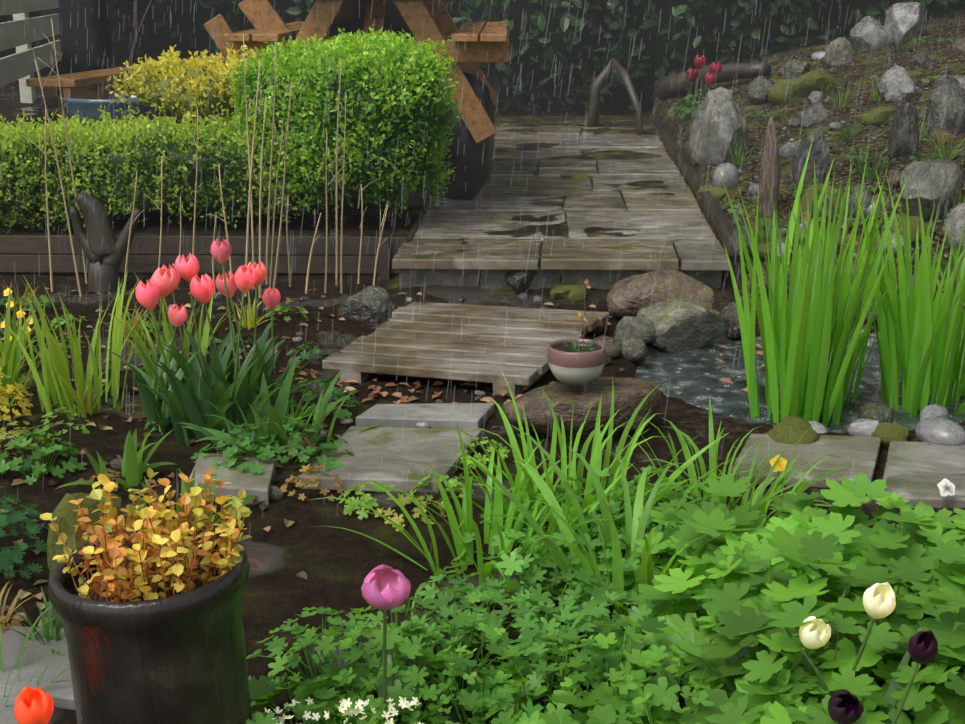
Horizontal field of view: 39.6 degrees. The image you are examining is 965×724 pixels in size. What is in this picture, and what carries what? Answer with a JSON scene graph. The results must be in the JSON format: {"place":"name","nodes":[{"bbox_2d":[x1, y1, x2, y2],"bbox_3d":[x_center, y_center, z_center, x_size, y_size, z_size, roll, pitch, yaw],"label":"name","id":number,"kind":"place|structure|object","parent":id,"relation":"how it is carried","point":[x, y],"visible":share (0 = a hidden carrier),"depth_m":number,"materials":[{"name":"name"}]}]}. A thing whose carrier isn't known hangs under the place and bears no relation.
{"place":"outdoors","nodes":[
{"label":"outdoors","id":0,"kind":"place"},
{"bbox_2d":[0,8,964,723],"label":"ground","id":1,"kind":"structure","parent":0,"point":[336,562],"depth_m":5.44,"materials":[{"name":"soil"}]},
{"bbox_2d":[0,687,21,723],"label":"paving","id":2,"kind":"structure","parent":1,"relation":"on","point":[7,715],"depth_m":2.93,"materials":[{"name":"stone"}]},
{"bbox_2d":[0,0,61,102],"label":"bench","id":3,"kind":"object","parent":1,"relation":"on","point":[11,38],"depth_m":10.85,"materials":[{"name":"grey wood"}]},
{"bbox_2d":[0,626,74,709],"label":"paving","id":4,"kind":"structure","parent":1,"relation":"on","point":[60,690],"depth_m":3.10,"materials":[{"name":"stone"}]},
{"bbox_2d":[0,110,134,232],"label":"hedge","id":5,"kind":"object","parent":1,"relation":"on","point":[6,128],"depth_m":7.61,"materials":[{"name":"plant"}]},
{"bbox_2d":[30,0,111,75],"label":"dark cover","id":6,"kind":"object","parent":1,"relation":"on","point":[100,36],"depth_m":12.88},
{"bbox_2d":[0,0,163,80],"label":"shrub","id":7,"kind":"object","parent":1,"relation":"on","point":[113,15],"depth_m":14.94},
{"bbox_2d":[47,491,121,571],"bbox_3d":[-1.103,0.539,3.701,0.179,0.406,0.262,6,17,20],"label":"mossy rock","id":8,"kind":"object","parent":1,"relation":"on","point":[66,516],"visible":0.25,"depth_m":3.63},
{"bbox_2d":[74,191,120,293],"bbox_3d":[-2.019,-0.609,7.035,0.216,0.572,0.211,0,16,1],"label":"stump","id":9,"kind":"object","parent":1,"relation":"on","point":[98,227],"depth_m":7.00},
{"bbox_2d":[69,207,103,262],"bbox_3d":[-2.067,-0.660,7.044,0.178,0.310,0.081,3,16,11],"label":"branch","id":10,"kind":"object","parent":9,"relation":"attached to","point":[80,234],"depth_m":7.03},
{"bbox_2d":[101,209,140,266],"bbox_3d":[-1.903,-0.635,7.036,0.246,0.340,0.106,0,16,1],"label":"branch","id":11,"kind":"object","parent":9,"relation":"attached to","point":[121,245],"depth_m":7.02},
{"bbox_2d":[60,91,168,132],"bbox_3d":[-2.387,-1.631,8.797,0.720,0.240,0.721,0,16,1],"label":"blue planter","id":12,"kind":"object","parent":1,"relation":"on","point":[87,107],"depth_m":8.49,"materials":[{"name":"ceramic"}]},
{"bbox_2d":[124,0,153,98],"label":"maple tree","id":13,"kind":"object","parent":12,"relation":"on","point":[137,28],"depth_m":8.71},
{"bbox_2d":[26,55,226,122],"bbox_3d":[-2.366,-2.131,10.457,0.340,0.403,3.933,3,16,11],"label":"bench plank","id":14,"kind":"object","parent":1,"relation":"on","point":[85,87],"depth_m":8.84,"materials":[{"name":"brown wood"}]},
{"bbox_2d":[48,526,251,723],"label":"chimney pot planter","id":15,"kind":"object","parent":1,"relation":"on","point":[178,659],"visible":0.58,"depth_m":2.32,"materials":[{"name":"ceramic"}]},
{"bbox_2d":[89,567,217,601],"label":"potting soil","id":16,"kind":"structure","parent":15,"relation":"on","point":[198,582],"depth_m":2.44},
{"bbox_2d":[40,468,251,601],"bbox_3d":[-0.583,0.321,2.396,0.370,0.222,0.329,-13,20,-38],"label":"sedum plant","id":17,"kind":"object","parent":16,"relation":"on","point":[168,539],"visible":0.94,"depth_m":2.36,"materials":[{"name":"yellow plant"}]},
{"bbox_2d":[0,103,353,233],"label":"hedge","id":18,"kind":"object","parent":1,"relation":"on","point":[219,127],"depth_m":7.59,"materials":[{"name":"plant"}]},
{"bbox_2d":[105,42,281,120],"bbox_3d":[-1.673,-1.669,8.023,1.244,0.481,0.658,0,16,1],"label":"shrub","id":19,"kind":"object","parent":1,"relation":"on","point":[172,61],"depth_m":7.93,"materials":[{"name":"plant"}]},
{"bbox_2d":[108,0,292,60],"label":"shrub","id":20,"kind":"object","parent":1,"relation":"on","point":[165,42],"depth_m":15.77,"materials":[{"name":"plant"}]},
{"bbox_2d":[25,18,387,297],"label":"tall dry stems","id":21,"kind":"object","parent":1,"relation":"on","point":[250,202],"depth_m":6.93,"materials":[{"name":"plant"}]},
{"bbox_2d":[0,213,423,279],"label":"retaining wall","id":22,"kind":"structure","parent":1,"relation":"on","point":[23,253],"depth_m":7.36,"materials":[{"name":"brown wood"}]},
{"bbox_2d":[188,452,275,504],"bbox_3d":[-0.800,0.372,4.301,0.287,0.055,0.349,0,16,1],"label":"step stone","id":23,"kind":"object","parent":1,"relation":"on","point":[259,485],"visible":0.6,"depth_m":4.24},
{"bbox_2d":[0,281,509,656],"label":"ground cover plants","id":24,"kind":"object","parent":1,"relation":"on","point":[454,484],"visible":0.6,"depth_m":4.48,"materials":[{"name":"green plant"}]},
{"bbox_2d":[226,0,314,29],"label":"shrub","id":25,"kind":"object","parent":1,"relation":"on","point":[297,10],"depth_m":15.25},
{"bbox_2d":[0,252,624,704],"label":"leaf litter","id":26,"kind":"object","parent":1,"relation":"on","point":[36,552],"visible":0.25,"depth_m":4.98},
{"bbox_2d":[223,24,459,222],"bbox_3d":[-0.819,-1.360,7.829,1.369,1.202,1.047,0,16,1],"label":"hedge shrub","id":27,"kind":"object","parent":1,"relation":"on","point":[428,66],"depth_m":7.52,"materials":[{"name":"plant"}]},
{"bbox_2d":[204,0,508,142],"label":"picnic table","id":28,"kind":"object","parent":1,"relation":"on","point":[488,45],"depth_m":8.39,"materials":[{"name":"brown wood"}]},
{"bbox_2d":[338,286,395,322],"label":"rock","id":29,"kind":"object","parent":1,"relation":"on","point":[373,304],"visible":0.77,"depth_m":6.42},
{"bbox_2d":[328,0,415,40],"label":"cover bag top","id":30,"kind":"object","parent":1,"relation":"on","point":[357,8],"depth_m":8.93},
{"bbox_2d":[298,426,481,492],"bbox_3d":[-0.294,0.322,4.500,0.464,0.045,0.595,4,16,13],"label":"step stone","id":31,"kind":"object","parent":1,"relation":"on","point":[402,458],"visible":0.77,"depth_m":4.44,"materials":[{"name":"stone"}]},
{"bbox_2d":[355,403,494,428],"bbox_3d":[-0.209,0.199,4.944,0.504,0.040,0.215,0,16,1],"label":"step stone","id":32,"kind":"object","parent":1,"relation":"on","point":[465,415],"visible":0.83,"depth_m":4.90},
{"bbox_2d":[399,269,478,288],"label":"riser stone","id":33,"kind":"object","parent":1,"relation":"on","point":[450,277],"depth_m":6.96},
{"bbox_2d":[340,368,549,397],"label":"deck bearers","id":34,"kind":"object","parent":1,"relation":"on","point":[362,377],"visible":0.21,"depth_m":5.33,"materials":[{"name":"brown wood"}]},
{"bbox_2d":[322,353,537,385],"bbox_3d":[-0.214,0.028,5.344,0.869,0.040,0.126,4,16,15],"label":"deck plank","id":35,"kind":"object","parent":34,"relation":"on","point":[520,376],"visible":0.98,"depth_m":5.31,"materials":[{"name":"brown wood"}]},
{"bbox_2d":[340,344,549,374],"bbox_3d":[-0.155,-0.013,5.470,0.868,0.040,0.126,4,16,15],"label":"deck plank","id":36,"kind":"object","parent":34,"relation":"on","point":[541,364],"visible":0.69,"depth_m":5.44,"materials":[{"name":"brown wood"}]},
{"bbox_2d":[352,336,547,357],"bbox_3d":[-0.126,-0.051,5.604,0.854,0.040,0.126,4,16,15],"label":"deck plank","id":37,"kind":"object","parent":34,"relation":"on","point":[460,346],"visible":0.4,"depth_m":5.58,"materials":[{"name":"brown wood"}]},
{"bbox_2d":[368,329,552,347],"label":"deck plank","id":38,"kind":"object","parent":34,"relation":"on","point":[466,338],"visible":0.27,"depth_m":5.72,"materials":[{"name":"brown wood"}]},
{"bbox_2d":[376,322,582,340],"bbox_3d":[-0.018,-0.117,5.859,0.904,0.040,0.126,4,16,14],"label":"deck plank","id":39,"kind":"object","parent":34,"relation":"on","point":[503,333],"visible":0.38,"depth_m":5.84,"materials":[{"name":"brown wood"}]},
{"bbox_2d":[389,314,587,336],"bbox_3d":[0.023,-0.158,5.988,0.890,0.040,0.126,4,16,14],"label":"deck plank","id":40,"kind":"object","parent":34,"relation":"on","point":[497,324],"visible":0.69,"depth_m":5.96,"materials":[{"name":"brown wood"}]},
{"bbox_2d":[392,306,598,331],"bbox_3d":[0.053,-0.197,6.121,0.943,0.040,0.126,4,16,13],"label":"deck plank","id":41,"kind":"object","parent":34,"relation":"on","point":[592,323],"visible":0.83,"depth_m":6.10,"materials":[{"name":"brown wood"}]},
{"bbox_2d":[406,302,608,325],"bbox_3d":[0.111,-0.226,6.249,0.949,0.040,0.126,4,16,13],"label":"deck plank","id":42,"kind":"object","parent":34,"relation":"on","point":[603,317],"visible":0.5,"depth_m":6.24,"materials":[{"name":"brown wood"}]},
{"bbox_2d":[392,238,540,269],"bbox_3d":[-0.070,-0.580,7.156,0.779,0.053,0.616,0,16,1],"label":"flagstone","id":43,"kind":"object","parent":1,"relation":"on","point":[498,254],"depth_m":6.99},
{"bbox_2d":[1,26,954,723],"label":"flowers","id":44,"kind":"object","parent":1,"relation":"on","point":[945,486],"visible":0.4,"depth_m":2.58,"materials":[{"name":"white plant"}]},
{"bbox_2d":[0,385,957,723],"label":"perennial stems","id":45,"kind":"object","parent":1,"relation":"on","point":[418,661],"visible":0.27,"depth_m":2.99,"materials":[{"name":"green plant"}]},
{"bbox_2d":[0,35,964,723],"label":"broad leaf perennials","id":46,"kind":"object","parent":1,"relation":"on","point":[804,547],"visible":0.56,"depth_m":2.92,"materials":[{"name":"plant"}]},
{"bbox_2d":[0,139,964,706],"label":"grass blades","id":47,"kind":"object","parent":1,"relation":"on","point":[808,361],"visible":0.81,"depth_m":4.83,"materials":[{"name":"plant"}]},
{"bbox_2d":[413,210,564,239],"bbox_3d":[0.050,-0.795,7.928,0.910,0.049,0.962,0,16,1],"label":"flagstone","id":48,"kind":"object","parent":1,"relation":"on","point":[445,224],"depth_m":7.92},
{"bbox_2d":[17,0,964,124],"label":"rain veil","id":49,"kind":"object","parent":1,"relation":"on","point":[584,43],"depth_m":13.32,"materials":[{"name":"white"}]},
{"bbox_2d":[424,190,564,211],"bbox_3d":[0.098,-1.041,8.801,0.919,0.051,0.842,0,16,1],"label":"flagstone","id":50,"kind":"object","parent":1,"relation":"on","point":[492,200],"depth_m":8.72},
{"bbox_2d":[425,72,493,198],"bbox_3d":[-0.155,-1.474,8.823,0.456,0.849,0.650,3,16,12],"label":"barrel","id":51,"kind":"object","parent":50,"relation":"on","point":[468,148],"depth_m":8.62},
{"bbox_2d":[480,264,559,288],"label":"riser stone","id":52,"kind":"object","parent":1,"relation":"on","point":[492,279],"depth_m":6.96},
{"bbox_2d":[505,255,535,289],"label":"rock","id":53,"kind":"object","parent":1,"relation":"on","point":[519,279],"depth_m":6.90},
{"bbox_2d":[494,138,563,146],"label":"flagstone","id":54,"kind":"object","parent":1,"relation":"on","point":[509,142],"depth_m":12.05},
{"bbox_2d":[494,133,563,138],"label":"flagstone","id":55,"kind":"object","parent":1,"relation":"on","point":[528,136],"depth_m":12.45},
{"bbox_2d":[481,175,592,190],"bbox_3d":[0.241,-1.256,9.565,1.081,0.050,0.762,0,16,1],"label":"flagstone","id":56,"kind":"object","parent":1,"relation":"on","point":[547,183],"depth_m":9.51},
{"bbox_2d":[493,147,581,159],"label":"flagstone","id":57,"kind":"object","parent":1,"relation":"on","point":[542,153],"depth_m":11.19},
{"bbox_2d":[442,0,665,115],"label":"shrub","id":58,"kind":"object","parent":1,"relation":"on","point":[569,100],"depth_m":14.39,"materials":[{"name":"plant"}]},
{"bbox_2d":[335,327,778,404],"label":"fallen leaves","id":59,"kind":"object","parent":1,"relation":"on","point":[412,398],"visible":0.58,"depth_m":5.27,"materials":[{"name":"brown plant"}]},
{"bbox_2d":[539,160,596,168],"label":"flagstone","id":60,"kind":"object","parent":1,"relation":"on","point":[567,163],"depth_m":10.47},
{"bbox_2d":[538,168,598,175],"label":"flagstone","id":61,"kind":"object","parent":1,"relation":"on","point":[560,171],"depth_m":10.07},
{"bbox_2d":[550,282,587,300],"bbox_3d":[0.455,-0.362,6.974,0.196,0.112,0.248,4,16,14],"label":"moss mound","id":62,"kind":"object","parent":1,"relation":"on","point":[565,291],"depth_m":6.88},
{"bbox_2d":[503,377,661,441],"bbox_3d":[0.357,0.187,4.808,0.576,0.221,0.328,-3,16,-10],"label":"rock","id":63,"kind":"object","parent":1,"relation":"on","point":[630,394],"visible":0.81,"depth_m":4.70,"materials":[{"name":"stone"}]},
{"bbox_2d":[547,338,605,385],"bbox_3d":[0.330,0.006,4.706,0.207,0.135,0.207,0,16,1],"label":"ceramic bowl","id":64,"kind":"object","parent":63,"relation":"on","point":[579,368],"visible":0.9,"depth_m":4.63,"materials":[{"name":"ceramic"}]},
{"bbox_2d":[564,190,621,197],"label":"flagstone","id":65,"kind":"object","parent":1,"relation":"on","point":[588,193],"depth_m":9.05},
{"bbox_2d":[563,197,626,209],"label":"flagstone","id":66,"kind":"object","parent":1,"relation":"on","point":[604,203],"depth_m":8.57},
{"bbox_2d":[561,270,653,288],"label":"riser stone","id":67,"kind":"object","parent":1,"relation":"on","point":[601,279],"depth_m":6.95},
{"bbox_2d":[541,238,678,269],"bbox_3d":[0.670,-0.577,7.140,0.730,0.056,0.609,0,16,1],"label":"flagstone","id":68,"kind":"object","parent":1,"relation":"on","point":[616,254],"depth_m":6.97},
{"bbox_2d":[583,148,670,159],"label":"flagstone","id":69,"kind":"object","parent":1,"relation":"on","point":[664,156],"depth_m":11.36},
{"bbox_2d":[616,334,647,361],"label":"rock","id":70,"kind":"object","parent":1,"relation":"on","point":[634,348],"visible":0.73,"depth_m":5.77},
{"bbox_2d":[614,316,656,344],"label":"rock","id":71,"kind":"object","parent":1,"relation":"on","point":[643,329],"visible":0.81,"depth_m":6.00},
{"bbox_2d":[609,140,663,147],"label":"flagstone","id":72,"kind":"object","parent":1,"relation":"on","point":[635,144],"depth_m":11.81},
{"bbox_2d":[616,134,658,140],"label":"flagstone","id":73,"kind":"object","parent":1,"relation":"on","point":[635,137],"depth_m":12.35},
{"bbox_2d":[587,58,643,134],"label":"driftwood arch","id":74,"kind":"structure","parent":73,"relation":"on","point":[594,96],"depth_m":13.17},
{"bbox_2d":[597,160,679,174],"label":"flagstone","id":75,"kind":"object","parent":1,"relation":"on","point":[631,167],"depth_m":10.27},
{"bbox_2d":[592,175,687,189],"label":"flagstone","id":76,"kind":"object","parent":1,"relation":"on","point":[677,182],"depth_m":9.57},
{"bbox_2d":[566,210,715,239],"bbox_3d":[0.921,-0.791,7.901,0.863,0.056,0.968,0,16,1],"label":"flagstone","id":77,"kind":"object","parent":1,"relation":"on","point":[688,224],"depth_m":7.88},
{"bbox_2d":[621,189,699,209],"bbox_3d":[1.168,-1.038,8.774,0.498,0.060,0.841,0,16,1],"label":"flagstone","id":78,"kind":"object","parent":1,"relation":"on","point":[635,200],"depth_m":8.70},
{"bbox_2d":[606,269,715,318],"bbox_3d":[0.855,-0.305,6.472,0.535,0.306,0.348,-1,16,-4],"label":"rock","id":79,"kind":"object","parent":1,"relation":"on","point":[632,295],"visible":0.69,"depth_m":6.35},
{"bbox_2d":[636,298,725,352],"bbox_3d":[0.891,-0.165,6.134,0.358,0.278,0.303,-9,18,-28],"label":"rock","id":80,"kind":"object","parent":1,"relation":"on","point":[682,325],"visible":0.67,"depth_m":6.03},
{"bbox_2d":[656,119,733,250],"bbox_3d":[1.526,-1.466,10.092,0.055,0.120,6.356,1,16,4],"label":"edging board","id":81,"kind":"object","parent":1,"relation":"on","point":[718,219],"depth_m":8.89,"materials":[{"name":"brown wood"}]},
{"bbox_2d":[678,266,721,288],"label":"riser stone","id":82,"kind":"object","parent":1,"relation":"on","point":[711,279],"depth_m":6.94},
{"bbox_2d":[673,239,730,270],"bbox_3d":[1.160,-0.572,7.132,0.252,0.052,0.621,1,16,3],"label":"flagstone","id":83,"kind":"object","parent":1,"relation":"on","point":[702,254],"depth_m":6.97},
{"bbox_2d":[574,0,844,113],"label":"shrub","id":84,"kind":"object","parent":1,"relation":"on","point":[678,11],"depth_m":14.36,"materials":[{"name":"plant"}]},
{"bbox_2d":[654,62,770,99],"bbox_3d":[2.232,-2.734,13.078,0.208,0.434,1.365,-13,20,-39],"label":"driftwood log","id":85,"kind":"object","parent":1,"relation":"on","point":[684,86],"depth_m":13.04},
{"bbox_2d":[689,86,748,165],"bbox_3d":[1.737,-1.664,9.681,0.470,0.638,0.368,-12,20,-37],"label":"boulder","id":86,"kind":"object","parent":1,"relation":"on","point":[706,112],"depth_m":9.56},
{"bbox_2d":[712,163,738,189],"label":"rock","id":87,"kind":"object","parent":1,"relation":"on","point":[730,178],"depth_m":8.61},
{"bbox_2d":[722,302,743,338],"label":"pond rock","id":88,"kind":"object","parent":1,"relation":"on","point":[730,317],"visible":0.54,"depth_m":6.23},
{"bbox_2d":[727,225,751,262],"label":"pond rock","id":89,"kind":"object","parent":1,"relation":"on","point":[733,254],"depth_m":6.91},
{"bbox_2d":[747,76,774,104],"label":"boulder","id":90,"kind":"object","parent":1,"relation":"on","point":[756,91],"depth_m":11.41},
{"bbox_2d":[759,115,780,216],"bbox_3d":[1.633,-1.079,7.655,0.110,0.664,0.242,-1,16,-2],"label":"wooden stake","id":91,"kind":"object","parent":1,"relation":"on","point":[771,154],"depth_m":7.56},
{"bbox_2d":[765,416,819,444],"bbox_3d":[1.088,0.280,4.673,0.219,0.142,0.260,-2,16,-6],"label":"moss mound","id":92,"kind":"object","parent":1,"relation":"on","point":[789,430],"visible":0.52,"depth_m":4.65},
{"bbox_2d":[784,59,809,78],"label":"rock","id":93,"kind":"object","parent":1,"relation":"on","point":[789,64],"depth_m":12.21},
{"bbox_2d":[768,68,838,105],"bbox_3d":[2.722,-2.305,11.353,0.639,0.388,0.740,6,17,19],"label":"moss mound","id":94,"kind":"object","parent":1,"relation":"on","point":[777,89],"depth_m":11.11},
{"bbox_2d":[730,434,880,487],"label":"paving","id":95,"kind":"structure","parent":1,"relation":"on","point":[856,455],"depth_m":4.47,"materials":[{"name":"stone"}]},
{"bbox_2d":[792,129,829,185],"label":"boulder","id":96,"kind":"object","parent":1,"relation":"on","point":[818,152],"depth_m":8.05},
{"bbox_2d":[798,103,834,128],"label":"boulder","id":97,"kind":"object","parent":1,"relation":"on","point":[818,112],"depth_m":9.84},
{"bbox_2d":[800,184,845,214],"bbox_3d":[1.865,-0.858,7.393,0.234,0.239,0.249,-6,17,-21],"label":"moss mound","id":98,"kind":"object","parent":1,"relation":"on","point":[807,195],"depth_m":7.36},
{"bbox_2d":[713,31,964,275],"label":"grass tufts","id":99,"kind":"object","parent":1,"relation":"on","point":[738,158],"depth_m":7.80,"materials":[{"name":"green plant"}]},
{"bbox_2d":[825,37,853,67],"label":"boulder","id":100,"kind":"object","parent":1,"relation":"on","point":[832,54],"depth_m":12.48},
{"bbox_2d":[848,183,871,218],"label":"boulder","id":101,"kind":"object","parent":1,"relation":"on","point":[867,197],"depth_m":7.21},
{"bbox_2d":[846,418,878,436],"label":"rock","id":102,"kind":"object","parent":1,"relation":"on","point":[862,427],"visible":0.65,"depth_m":4.77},
{"bbox_2d":[765,0,964,50],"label":"shrub","id":103,"kind":"object","parent":1,"relation":"on","point":[824,17],"depth_m":14.22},
{"bbox_2d":[850,16,888,51],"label":"boulder","id":104,"kind":"object","parent":1,"relation":"on","point":[869,25],"depth_m":12.80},
{"bbox_2d":[857,402,893,422],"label":"rock","id":105,"kind":"object","parent":1,"relation":"on","point":[879,412],"visible":0.48,"depth_m":4.79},
{"bbox_2d":[861,107,897,125],"bbox_3d":[2.803,-1.700,9.391,0.250,0.185,0.344,30,34,61],"label":"moss clump","id":106,"kind":"object","parent":1,"relation":"on","point":[872,118],"depth_m":9.27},
{"bbox_2d":[871,422,909,448],"bbox_3d":[1.440,0.267,4.729,0.133,0.112,0.187,3,16,10],"label":"moss clump","id":107,"kind":"object","parent":1,"relation":"on","point":[886,433],"visible":0.58,"depth_m":4.68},
{"bbox_2d":[877,65,915,98],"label":"boulder","id":108,"kind":"object","parent":1,"relation":"on","point":[900,73],"depth_m":10.03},
{"bbox_2d":[888,102,918,160],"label":"boulder","id":109,"kind":"object","parent":1,"relation":"on","point":[903,137],"depth_m":8.03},
{"bbox_2d":[884,2,926,44],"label":"boulder","id":110,"kind":"object","parent":1,"relation":"on","point":[906,14],"depth_m":12.64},
{"bbox_2d":[890,213,930,240],"bbox_3d":[2.243,-0.707,7.044,0.242,0.127,0.314,9,18,30],"label":"moss clump","id":111,"kind":"object","parent":1,"relation":"on","point":[914,222],"depth_m":6.97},
{"bbox_2d":[880,441,964,507],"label":"paving","id":112,"kind":"structure","parent":1,"relation":"on","point":[915,473],"depth_m":4.33,"materials":[{"name":"stone"}]},
{"bbox_2d":[900,159,963,221],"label":"boulder","id":113,"kind":"object","parent":1,"relation":"on","point":[927,177],"depth_m":7.00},
{"bbox_2d":[915,417,964,445],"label":"rock","id":114,"kind":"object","parent":1,"relation":"on","point":[941,431],"depth_m":4.60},
{"bbox_2d":[925,85,964,139],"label":"boulder","id":115,"kind":"object","parent":1,"relation":"on","point":[937,107],"depth_m":8.45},
{"bbox_2d":[934,75,964,98],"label":"boulder","id":116,"kind":"object","parent":1,"relation":"on","point":[956,83],"depth_m":9.11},
{"bbox_2d":[943,202,964,251],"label":"boulder","id":117,"kind":"object","parent":1,"relation":"on","point":[956,216],"depth_m":6.83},
{"bbox_2d":[0,0,964,205],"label":"rain veil","id":118,"kind":"object","parent":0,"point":[570,82],"depth_m":8.33,"materials":[{"name":"white"}]},
{"bbox_2d":[1,0,963,158],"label":"rain veil","id":119,"kind":"object","parent":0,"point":[580,52],"depth_m":10.63,"materials":[{"name":"white"}]},
{"bbox_2d":[0,1,964,306],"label":"rain veil","id":120,"kind":"object","parent":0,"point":[458,139],"depth_m":6.47,"materials":[{"name":"white"}]},
{"bbox_2d":[635,333,964,432],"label":"pond water","id":121,"kind":"structure","parent":0,"point":[691,377],"depth_m":5.58,"materials":[{"name":"liquid"}]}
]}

